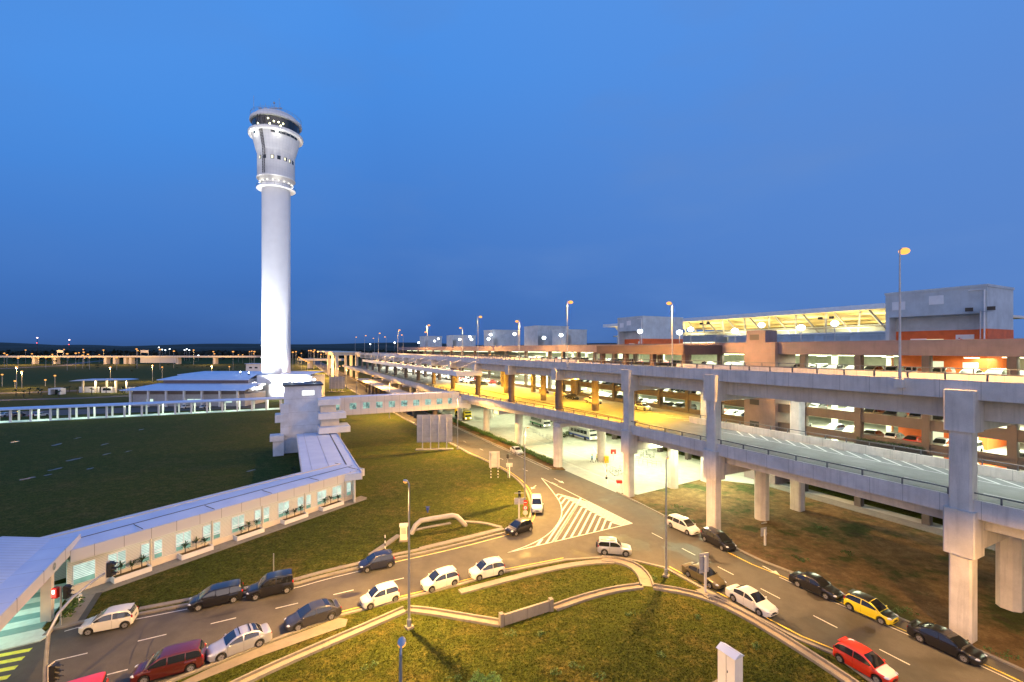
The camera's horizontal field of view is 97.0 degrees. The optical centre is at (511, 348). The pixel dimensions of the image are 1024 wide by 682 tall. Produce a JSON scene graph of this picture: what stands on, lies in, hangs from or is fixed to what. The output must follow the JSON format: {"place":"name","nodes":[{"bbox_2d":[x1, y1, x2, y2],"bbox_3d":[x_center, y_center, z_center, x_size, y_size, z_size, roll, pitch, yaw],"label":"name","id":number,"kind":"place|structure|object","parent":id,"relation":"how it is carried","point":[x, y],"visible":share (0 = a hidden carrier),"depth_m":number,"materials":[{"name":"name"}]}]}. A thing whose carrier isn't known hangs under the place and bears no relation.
{"place":"outdoors","nodes":[
{"label":"outdoors","id":0,"kind":"place"},
{"bbox_2d":[0,395,132,400],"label":"access road","id":1,"kind":"structure","parent":0,"point":[62,398],"depth_m":219.69,"materials":[{"name":"asphalt"}]},
{"bbox_2d":[56,590,100,625],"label":"path","id":2,"kind":"structure","parent":0,"point":[78,613],"depth_m":41.33,"materials":[{"name":"concrete"}]},
{"bbox_2d":[78,592,101,620],"bbox_3d":[-39.254,23.925,42.232,0.500,0.001,5.306,0,0,-29],"label":"drain channel","id":3,"kind":"object","parent":2,"relation":"on","point":[87,610],"visible":1,"depth_m":42.12,"materials":[{"name":"concrete"}]},
{"bbox_2d":[0,346,413,355],"bbox_3d":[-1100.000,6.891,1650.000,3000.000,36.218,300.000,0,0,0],"label":"hills","id":4,"kind":"structure","parent":0,"point":[178,349],"depth_m":1572.60,"materials":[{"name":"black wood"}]},
{"bbox_2d":[182,618,347,681],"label":"block paving","id":5,"kind":"structure","parent":0,"point":[332,625],"depth_m":36.42,"materials":[{"name":"concrete"}]},
{"bbox_2d":[51,345,523,346],"bbox_3d":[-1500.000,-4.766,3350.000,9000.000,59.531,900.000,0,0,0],"label":"hills","id":6,"kind":"structure","parent":0,"point":[329,345],"depth_m":3222.28,"materials":[{"name":"green plant"}]},
{"bbox_2d":[0,342,616,346],"bbox_3d":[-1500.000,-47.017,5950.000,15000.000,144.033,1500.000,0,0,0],"label":"hills","id":7,"kind":"structure","parent":0,"point":[2,344],"depth_m":5572.61,"materials":[{"name":"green plant"}]},
{"bbox_2d":[0,356,942,681],"bbox_3d":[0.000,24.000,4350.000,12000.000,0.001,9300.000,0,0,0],"label":"ground","id":8,"kind":"structure","parent":0,"point":[148,462],"depth_m":66.14,"materials":[{"name":"green plant"}]},
{"bbox_2d":[0,628,45,650],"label":"crossing paving","id":9,"kind":"structure","parent":8,"relation":"on","point":[19,639],"depth_m":37.28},
{"bbox_2d":[0,621,46,636],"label":"crossing paving","id":10,"kind":"structure","parent":8,"relation":"on","point":[8,632],"depth_m":38.61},
{"bbox_2d":[1,617,45,630],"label":"crossing paving","id":11,"kind":"structure","parent":8,"relation":"on","point":[22,623],"depth_m":39.45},
{"bbox_2d":[7,608,56,623],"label":"crossing paving","id":12,"kind":"structure","parent":8,"relation":"on","point":[25,617],"depth_m":40.34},
{"bbox_2d":[14,603,59,616],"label":"crossing paving","id":13,"kind":"structure","parent":8,"relation":"on","point":[31,610],"depth_m":41.41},
{"bbox_2d":[51,584,73,625],"bbox_3d":[-38.816,22.230,39.174,1.481,3.540,0.499,0,0,-10],"label":"pedestrian signal","id":14,"kind":"object","parent":8,"relation":"on","point":[56,592],"visible":1,"depth_m":39.10,"materials":[{"name":"metal"}]},
{"bbox_2d":[58,593,84,617],"bbox_3d":[-39.717,23.100,41.353,1.701,1.800,4.900,0,0,-19],"label":"bush","id":15,"kind":"object","parent":8,"relation":"on","point":[73,604],"visible":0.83,"depth_m":40.23,"materials":[{"name":"green plant"}]},
{"bbox_2d":[73,378,133,392],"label":"guard post","id":16,"kind":"object","parent":8,"relation":"on","point":[82,389],"visible":0.88,"depth_m":248.43,"materials":[{"name":"metal"}]},
{"bbox_2d":[0,356,260,363],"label":"expressway viaduct","id":17,"kind":"object","parent":8,"relation":"on","point":[154,359],"visible":0.87,"depth_m":721.00,"materials":[{"name":"beige paint"}]},
{"bbox_2d":[0,403,264,416],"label":"car park paving","id":18,"kind":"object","parent":8,"relation":"on","point":[116,410],"visible":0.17,"depth_m":176.84,"materials":[{"name":"asphalt"}]},
{"bbox_2d":[0,396,283,422],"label":"covered walkway","id":19,"kind":"structure","parent":8,"relation":"on","point":[88,406],"depth_m":161.72,"materials":[{"name":"metal"}]},
{"bbox_2d":[0,349,398,359],"bbox_3d":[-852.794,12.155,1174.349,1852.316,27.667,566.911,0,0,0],"label":"wood","id":20,"kind":"object","parent":8,"relation":"on","point":[294,355],"visible":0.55,"depth_m":964.45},
{"bbox_2d":[43,463,364,593],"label":"covered walkway","id":21,"kind":"structure","parent":8,"relation":"on","point":[159,535],"depth_m":53.69,"materials":[{"name":"beige paint"}]},
{"bbox_2d":[73,559,95,585],"bbox_3d":[-42.458,22.140,45.004,0.065,2.000,1.700,0,0,32],"label":"window","id":22,"kind":"structure","parent":21,"relation":"in","point":[85,571],"depth_m":44.99,"materials":[{"name":"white glass"}]},
{"bbox_2d":[108,549,125,571],"bbox_3d":[-41.100,22.140,47.181,0.085,2.000,1.522,0,0,32],"label":"window","id":23,"kind":"structure","parent":21,"relation":"in","point":[121,555],"depth_m":47.30,"materials":[{"name":"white glass"}]},
{"bbox_2d":[175,530,190,551],"bbox_3d":[-37.920,22.140,52.326,0.085,2.000,1.575,0,0,32],"label":"window","id":24,"kind":"structure","parent":21,"relation":"in","point":[180,538],"depth_m":52.22,"materials":[{"name":"white glass"}]},
{"bbox_2d":[232,514,243,532],"bbox_3d":[-34.730,22.140,57.487,0.085,2.000,1.551,0,0,32],"label":"window","id":25,"kind":"structure","parent":21,"relation":"in","point":[238,520],"depth_m":57.40,"materials":[{"name":"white glass"}]},
{"bbox_2d":[65,496,366,600],"bbox_3d":[-33.321,23.960,58.384,1.450,0.080,35.472,0,0,32],"label":"apron","id":26,"kind":"object","parent":8,"relation":"on","point":[109,584],"visible":0.69,"depth_m":52.26,"materials":[{"name":"concrete"}]},
{"bbox_2d":[110,564,151,583],"bbox_3d":[-40.087,23.650,47.778,1.050,0.540,3.227,0,0,32],"label":"wall planter","id":27,"kind":"object","parent":26,"relation":"on","point":[118,578],"visible":0.95,"depth_m":47.45,"materials":[{"name":"white paint"}]},
{"bbox_2d":[177,543,213,560],"bbox_3d":[-36.902,23.650,52.931,1.050,0.540,3.343,0,0,32],"label":"wall planter","id":28,"kind":"object","parent":26,"relation":"on","point":[195,552],"visible":1,"depth_m":52.60,"materials":[{"name":"white paint"}]},
{"bbox_2d":[233,526,264,540],"bbox_3d":[-33.708,23.650,58.100,1.050,0.540,3.420,0,0,32],"label":"wall planter","id":29,"kind":"object","parent":26,"relation":"on","point":[247,534],"visible":1,"depth_m":57.74,"materials":[{"name":"white paint"}]},
{"bbox_2d":[280,512,307,524],"bbox_3d":[-30.421,23.650,63.418,1.050,0.540,3.513,0,0,32],"label":"wall planter","id":30,"kind":"object","parent":26,"relation":"on","point":[295,518],"visible":0.98,"depth_m":62.98,"materials":[{"name":"white paint"}]},
{"bbox_2d":[119,371,324,406],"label":"control building","id":31,"kind":"structure","parent":8,"relation":"on","point":[202,385],"depth_m":197.95,"materials":[{"name":"metal"}]},
{"bbox_2d":[100,498,365,592],"bbox_3d":[-32.360,23.975,58.084,0.500,0.050,34.172,0,0,32],"label":"wall drain","id":32,"kind":"object","parent":8,"relation":"on","point":[155,572],"depth_m":53.88,"materials":[{"name":"concrete"}]},
{"bbox_2d":[248,102,302,399],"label":"control tower","id":33,"kind":"structure","parent":8,"relation":"on","point":[274,135],"depth_m":214.34,"materials":[{"name":"white paint"}]},
{"bbox_2d":[270,381,349,456],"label":"stair block","id":34,"kind":"structure","parent":8,"relation":"on","point":[305,407],"depth_m":105.03,"materials":[{"name":"concrete"}]},
{"bbox_2d":[230,606,405,681],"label":"concrete drain","id":35,"kind":"object","parent":8,"relation":"on","point":[279,664],"visible":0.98,"depth_m":36.30,"materials":[{"name":"concrete"}]},
{"bbox_2d":[138,531,499,610],"bbox_3d":[-17.795,23.950,50.361,37.355,0.100,1.567,0,0,-29],"label":"concrete edge strip","id":36,"kind":"object","parent":8,"relation":"on","point":[245,587],"visible":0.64,"depth_m":48.26,"materials":[{"name":"concrete"}]},
{"bbox_2d":[419,527,504,550],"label":"concrete slab","id":37,"kind":"structure","parent":36,"relation":"on","point":[430,546],"depth_m":56.78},
{"bbox_2d":[296,432,361,501],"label":"covered walkway","id":38,"kind":"structure","parent":8,"relation":"on","point":[316,450],"depth_m":84.29,"materials":[{"name":"metal"}]},
{"bbox_2d":[328,376,345,391],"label":"road sign","id":39,"kind":"object","parent":8,"relation":"on","point":[336,382],"visible":1,"depth_m":254.95,"materials":[{"name":"metal"}]},
{"bbox_2d":[317,351,360,378],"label":"portal frame","id":40,"kind":"object","parent":8,"relation":"on","point":[337,353],"visible":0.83,"depth_m":384.53,"materials":[{"name":"beige paint"}]},
{"bbox_2d":[322,391,470,414],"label":"footbridge","id":41,"kind":"object","parent":8,"relation":"on","point":[434,402],"visible":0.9,"depth_m":116.98,"materials":[{"name":"metal"}]},
{"bbox_2d":[397,636,405,681],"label":"street lamp","id":42,"kind":"object","parent":8,"relation":"on","point":[401,642],"visible":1,"depth_m":17.36,"materials":[{"name":"metal"}]},
{"bbox_2d":[403,479,413,630],"bbox_3d":[-9.058,17.683,39.228,0.620,12.634,1.220,0,0,-42],"label":"street lamp","id":43,"kind":"object","parent":8,"relation":"on","point":[409,626],"visible":1,"depth_m":38.93,"materials":[{"name":"metal"}]},
{"bbox_2d":[415,414,452,450],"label":"road sign","id":44,"kind":"object","parent":8,"relation":"on","point":[434,428],"visible":1,"depth_m":108.44,"materials":[{"name":"metal"}]},
{"bbox_2d":[410,506,467,534],"bbox_3d":[-10.023,22.805,61.062,7.831,2.697,2.859,0,0,-20],"label":"arched pipe","id":45,"kind":"object","parent":8,"relation":"on","point":[458,517],"visible":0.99,"depth_m":60.10,"materials":[{"name":"metal"}]},
{"bbox_2d":[326,364,564,469],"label":"planting bed","id":46,"kind":"object","parent":8,"relation":"on","point":[507,446],"visible":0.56,"depth_m":119.62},
{"bbox_2d":[405,605,498,626],"bbox_3d":[-5.357,23.890,40.676,8.989,0.220,1.138,0,0,14],"label":"concrete drain","id":47,"kind":"object","parent":8,"relation":"on","point":[459,616],"visible":0.92,"depth_m":40.64,"materials":[{"name":"concrete"}]},
{"bbox_2d":[468,669,500,681],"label":"leafy bush","id":48,"kind":"object","parent":8,"relation":"on","point":[483,678],"visible":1,"depth_m":31.61,"materials":[{"name":"green plant"}]},
{"bbox_2d":[489,451,499,467],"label":"road sign","id":49,"kind":"object","parent":8,"relation":"on","point":[494,458],"visible":1,"depth_m":84.62,"materials":[{"name":"metal"}]},
{"bbox_2d":[499,597,553,627],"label":"retaining wall","id":50,"kind":"structure","parent":8,"relation":"on","point":[511,617],"depth_m":40.31,"materials":[{"name":"concrete"}]},
{"bbox_2d":[458,559,613,594],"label":"concrete slab","id":51,"kind":"structure","parent":8,"relation":"on","point":[483,585],"depth_m":48.14,"materials":[{"name":"concrete"}]},
{"bbox_2d":[554,582,643,610],"bbox_3d":[8.394,23.890,44.042,10.006,0.220,1.438,0,0,-23],"label":"concrete drain","id":52,"kind":"object","parent":8,"relation":"on","point":[577,599],"visible":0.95,"depth_m":44.10,"materials":[{"name":"concrete"}]},
{"bbox_2d":[602,555,653,585],"bbox_3d":[12.799,23.890,49.294,3.016,0.220,7.684,0,0,-30],"label":"concrete drain","id":53,"kind":"object","parent":8,"relation":"on","point":[641,572],"visible":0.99,"depth_m":49.30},
{"bbox_2d":[662,456,669,577],"bbox_3d":[16.432,17.733,48.147,0.620,12.534,1.220,0,0,30],"label":"street lamp","id":54,"kind":"object","parent":8,"relation":"on","point":[666,574],"visible":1,"depth_m":47.82,"materials":[{"name":"metal"}]},
{"bbox_2d":[355,352,1023,643],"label":"elevated road","id":55,"kind":"structure","parent":8,"relation":"on","point":[968,407],"depth_m":51.50,"materials":[{"name":"concrete"}]},
{"bbox_2d":[894,248,909,387],"bbox_3d":[35.650,-2.886,41.368,1.620,12.772,0.791,0,0,-27],"label":"street lamp","id":56,"kind":"object","parent":55,"relation":"on","point":[899,382],"visible":1,"depth_m":41.08,"materials":[{"name":"metal"}]},
{"bbox_2d":[360,504,1019,681],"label":"weeds","id":57,"kind":"object","parent":8,"relation":"on","point":[753,644],"visible":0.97,"depth_m":36.24,"materials":[{"name":"green plant"}]},
{"bbox_2d":[696,552,716,598],"bbox_3d":[19.009,22.050,44.357,1.155,3.900,1.600,0,0,-20],"label":"road sign","id":58,"kind":"object","parent":8,"relation":"on","point":[704,563],"visible":0.96,"depth_m":44.44,"materials":[{"name":"metal"}]},
{"bbox_2d":[399,330,1023,525],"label":"parking building","id":59,"kind":"structure","parent":8,"relation":"on","point":[1004,444],"depth_m":80.16,"materials":[{"name":"brown concrete"}]},
{"bbox_2d":[420,336,441,346],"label":"lift block","id":60,"kind":"structure","parent":59,"relation":"on","point":[426,341],"depth_m":312.69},
{"bbox_2d":[447,335,475,346],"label":"lift block","id":61,"kind":"structure","parent":59,"relation":"on","point":[453,341],"depth_m":261.98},
{"bbox_2d":[484,330,520,345],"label":"lift block","id":62,"kind":"structure","parent":59,"relation":"on","point":[501,337],"depth_m":212.03,"materials":[{"name":"concrete"}]},
{"bbox_2d":[524,325,568,345],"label":"lift block","id":63,"kind":"structure","parent":59,"relation":"on","point":[533,335],"depth_m":174.54,"materials":[{"name":"concrete"}]},
{"bbox_2d":[552,329,586,344],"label":"lift block","id":64,"kind":"structure","parent":59,"relation":"on","point":[577,336],"depth_m":161.24,"materials":[{"name":"concrete"}]},
{"bbox_2d":[617,316,682,343],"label":"lift block","id":65,"kind":"structure","parent":59,"relation":"on","point":[656,329],"depth_m":125.85,"materials":[{"name":"grey paint"}]},
{"bbox_2d":[683,335,726,342],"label":"glazed lobby","id":66,"kind":"object","parent":59,"relation":"on","point":[706,338],"visible":0.31,"depth_m":129.83,"materials":[{"name":"black"}]},
{"bbox_2d":[724,331,885,342],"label":"plant room","id":67,"kind":"object","parent":59,"relation":"on","point":[860,336],"visible":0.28,"depth_m":103.00,"materials":[{"name":"white paint"}]},
{"bbox_2d":[603,303,1023,343],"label":"terminal building","id":68,"kind":"structure","parent":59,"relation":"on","point":[861,318],"depth_m":138.16,"materials":[{"name":"yellow paint"}]},
{"bbox_2d":[855,437,925,454],"bbox_3d":[54.169,14.148,65.126,1.208,1.904,8.490,0,0,-27],"label":"planter box","id":69,"kind":"object","parent":59,"relation":"attached to","point":[891,447],"visible":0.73,"depth_m":64.71,"materials":[{"name":"concrete"}]},
{"bbox_2d":[884,284,1014,339],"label":"lift block","id":70,"kind":"structure","parent":59,"relation":"on","point":[935,314],"depth_m":66.31,"materials":[{"name":"grey paint"}]},
{"bbox_2d":[713,642,744,681],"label":"control cabinet","id":71,"kind":"object","parent":8,"relation":"on","point":[730,663],"visible":1,"depth_m":31.58,"materials":[{"name":"metal"}]},
{"bbox_2d":[653,583,859,681],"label":"concrete drain","id":72,"kind":"object","parent":8,"relation":"on","point":[841,675],"visible":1,"depth_m":38.51,"materials":[{"name":"concrete"}]},
{"bbox_2d":[769,483,994,550],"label":"footpath","id":73,"kind":"structure","parent":8,"relation":"on","point":[919,526],"depth_m":65.81,"materials":[{"name":"concrete"}]},
{"bbox_2d":[0,357,1023,681],"bbox_3d":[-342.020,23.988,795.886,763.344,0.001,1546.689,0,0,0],"label":"road","id":74,"kind":"structure","parent":0,"point":[108,651],"depth_m":43.59,"materials":[{"name":"asphalt"}]},
{"bbox_2d":[0,648,31,679],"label":"zebra crossing marking","id":75,"kind":"object","parent":74,"relation":"on","point":[11,660],"visible":1,"depth_m":34.90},
{"bbox_2d":[0,534,80,630],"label":"crossing canopy","id":76,"kind":"object","parent":74,"relation":"on","point":[29,566],"visible":0.98,"depth_m":39.73,"materials":[{"name":"metal"}]},
{"bbox_2d":[43,560,118,681],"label":"traffic signal","id":77,"kind":"object","parent":74,"relation":"on","point":[51,671],"visible":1,"depth_m":30.74,"materials":[{"name":"metal"}]},
{"bbox_2d":[68,672,108,681],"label":"parked car","id":78,"kind":"object","parent":74,"relation":"on","point":[100,677],"visible":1,"depth_m":30.57,"materials":[{"name":"red paint"}]},
{"bbox_2d":[78,603,138,635],"bbox_3d":[-34.747,23.218,39.095,3.723,1.540,2.020,0,0,-24],"label":"parked car","id":79,"kind":"object","parent":74,"relation":"on","point":[122,616],"visible":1,"depth_m":38.69,"materials":[{"name":"beige paint"}]},
{"bbox_2d":[130,639,205,681],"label":"parked car","id":80,"kind":"object","parent":74,"relation":"on","point":[173,659],"visible":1,"depth_m":33.32,"materials":[{"name":"red paint"}]},
{"bbox_2d":[187,579,243,610],"bbox_3d":[-27.909,23.178,42.837,4.423,1.620,2.060,0,0,-29],"label":"parked car","id":81,"kind":"object","parent":74,"relation":"on","point":[220,593],"visible":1,"depth_m":42.41,"materials":[{"name":"black paint"}]},
{"bbox_2d":[206,623,271,661],"bbox_3d":[-21.820,23.223,36.291,4.473,1.530,2.080,0,0,-40],"label":"parked car","id":82,"kind":"object","parent":74,"relation":"on","point":[241,638],"visible":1,"depth_m":35.86,"materials":[{"name":"silver paint"}]},
{"bbox_2d":[246,568,293,600],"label":"parked car","id":83,"kind":"object","parent":74,"relation":"on","point":[273,582],"visible":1,"depth_m":44.08,"materials":[{"name":"black paint"}]},
{"bbox_2d":[284,598,341,631],"bbox_3d":[-17.545,23.268,39.997,4.523,1.440,2.110,0,0,-36],"label":"parked car","id":84,"kind":"object","parent":74,"relation":"on","point":[314,612],"visible":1,"depth_m":39.53,"materials":[{"name":"grey paint"}]},
{"bbox_2d":[358,549,394,572],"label":"parked car","id":85,"kind":"object","parent":74,"relation":"on","point":[379,559],"visible":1,"depth_m":49.35,"materials":[{"name":"blue paint"}]},
{"bbox_2d":[360,581,399,609],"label":"parked car","id":86,"kind":"object","parent":74,"relation":"on","point":[382,593],"visible":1,"depth_m":42.49,"materials":[{"name":"beige paint"}]},
{"bbox_2d":[357,378,414,416],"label":"walkway canopy","id":87,"kind":"object","parent":74,"relation":"on","point":[382,386],"visible":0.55,"depth_m":205.56,"materials":[{"name":"metal"}]},
{"bbox_2d":[420,565,458,592],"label":"parked car","id":88,"kind":"object","parent":74,"relation":"on","point":[441,577],"visible":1,"depth_m":45.46,"materials":[{"name":"beige paint"}]},
{"bbox_2d":[129,538,837,663],"bbox_3d":[-2.059,23.983,45.966,59.047,0.001,22.957,0,0,0],"label":"lane marking","id":89,"kind":"object","parent":74,"relation":"on","point":[359,575],"visible":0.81,"depth_m":41.82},
{"bbox_2d":[468,556,504,580],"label":"parked car","id":90,"kind":"object","parent":74,"relation":"on","point":[489,567],"visible":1,"depth_m":47.64,"materials":[{"name":"white paint"}]},
{"bbox_2d":[505,517,532,535],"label":"parked car","id":91,"kind":"object","parent":74,"relation":"on","point":[516,527],"visible":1,"depth_m":58.94,"materials":[{"name":"black paint"}]},
{"bbox_2d":[42,357,1023,681],"bbox_3d":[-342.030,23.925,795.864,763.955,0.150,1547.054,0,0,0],"label":"kerb","id":92,"kind":"structure","parent":74,"relation":"on","point":[488,577],"depth_m":44.48,"materials":[{"name":"concrete"}]},
{"bbox_2d":[55,370,1014,681],"bbox_3d":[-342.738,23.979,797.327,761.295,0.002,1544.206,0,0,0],"label":"road markings","id":93,"kind":"object","parent":74,"relation":"on","point":[595,512],"visible":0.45,"depth_m":61.94,"materials":[{"name":"paint"}]},
{"bbox_2d":[530,494,542,512],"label":"parked car","id":94,"kind":"object","parent":74,"relation":"on","point":[536,504],"visible":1,"depth_m":66.83,"materials":[{"name":"white paint"}]},
{"bbox_2d":[333,532,875,633],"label":"road stains","id":95,"kind":"object","parent":74,"relation":"on","point":[637,544],"visible":0.95,"depth_m":53.17,"materials":[{"name":"concrete"}]},
{"bbox_2d":[596,536,631,556],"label":"parked car","id":96,"kind":"object","parent":74,"relation":"on","point":[612,545],"visible":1,"depth_m":52.66,"materials":[{"name":"silver paint"}]},
{"bbox_2d":[342,453,1021,681],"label":"yellow road line","id":97,"kind":"object","parent":74,"relation":"on","point":[669,566],"visible":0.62,"depth_m":46.96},
{"bbox_2d":[667,513,699,534],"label":"parked car","id":98,"kind":"object","parent":74,"relation":"on","point":[687,526],"visible":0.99,"depth_m":59.47,"materials":[{"name":"white paint"}]},
{"bbox_2d":[681,562,726,589],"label":"parked car","id":99,"kind":"object","parent":74,"relation":"on","point":[715,580],"visible":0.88,"depth_m":46.33,"materials":[{"name":"paint"}]},
{"bbox_2d":[701,526,736,550],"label":"parked car","id":100,"kind":"object","parent":74,"relation":"on","point":[722,540],"visible":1,"depth_m":54.88,"materials":[{"name":"black paint"}]},
{"bbox_2d":[725,584,777,617],"bbox_3d":[22.319,23.253,42.310,2.080,1.470,4.473,0,0,-26],"label":"parked car","id":101,"kind":"object","parent":74,"relation":"on","point":[754,600],"visible":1,"depth_m":41.76,"materials":[{"name":"white paint"}]},
{"bbox_2d":[789,571,843,600],"bbox_3d":[30.106,23.253,44.956,2.080,1.470,4.473,0,0,-28],"label":"parked car","id":102,"kind":"object","parent":74,"relation":"on","point":[817,584],"visible":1,"depth_m":44.44,"materials":[{"name":"black paint"}]},
{"bbox_2d":[833,636,898,681],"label":"parked car","id":103,"kind":"object","parent":74,"relation":"on","point":[862,658],"visible":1,"depth_m":33.49,"materials":[{"name":"red paint"}]},
{"bbox_2d":[844,589,898,624],"bbox_3d":[32.320,23.218,40.861,2.020,1.540,3.723,0,0,-27],"label":"parked car","id":104,"kind":"object","parent":74,"relation":"on","point":[868,605],"visible":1,"depth_m":40.48,"materials":[{"name":"yellow paint"}]},
{"bbox_2d":[907,619,987,665],"bbox_3d":[34.681,23.268,36.264,2.110,1.440,4.523,0,0,-26],"label":"parked car","id":105,"kind":"object","parent":74,"relation":"on","point":[946,640],"visible":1,"depth_m":35.81,"materials":[{"name":"black paint"}]},
{"bbox_2d":[0,0,1023,345],"label":"sky","id":106,"kind":"structure","parent":0,"point":[502,162],"materials":[{"name":"blue"}]},
{"bbox_2d":[371,379,942,528],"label":"yard paving","id":107,"kind":"structure","parent":0,"point":[650,477],"depth_m":97.55,"materials":[{"name":"concrete"}]},
{"bbox_2d":[530,416,550,426],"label":"bus","id":108,"kind":"object","parent":107,"relation":"on","point":[540,422],"visible":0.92,"depth_m":138.57,"materials":[{"name":"white paint"}]},
{"bbox_2d":[568,426,596,439],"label":"bus","id":109,"kind":"object","parent":107,"relation":"on","point":[584,433],"visible":0.99,"depth_m":119.72,"materials":[{"name":"white paint"}]},
{"bbox_2d":[343,365,1023,612],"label":"elevated road","id":110,"kind":"structure","parent":107,"relation":"on","point":[918,483],"depth_m":56.83,"materials":[{"name":"concrete"}]},
{"bbox_2d":[622,480,1023,667],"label":"bare soil","id":111,"kind":"structure","parent":0,"point":[891,565],"depth_m":53.72,"materials":[{"name":"soil"}]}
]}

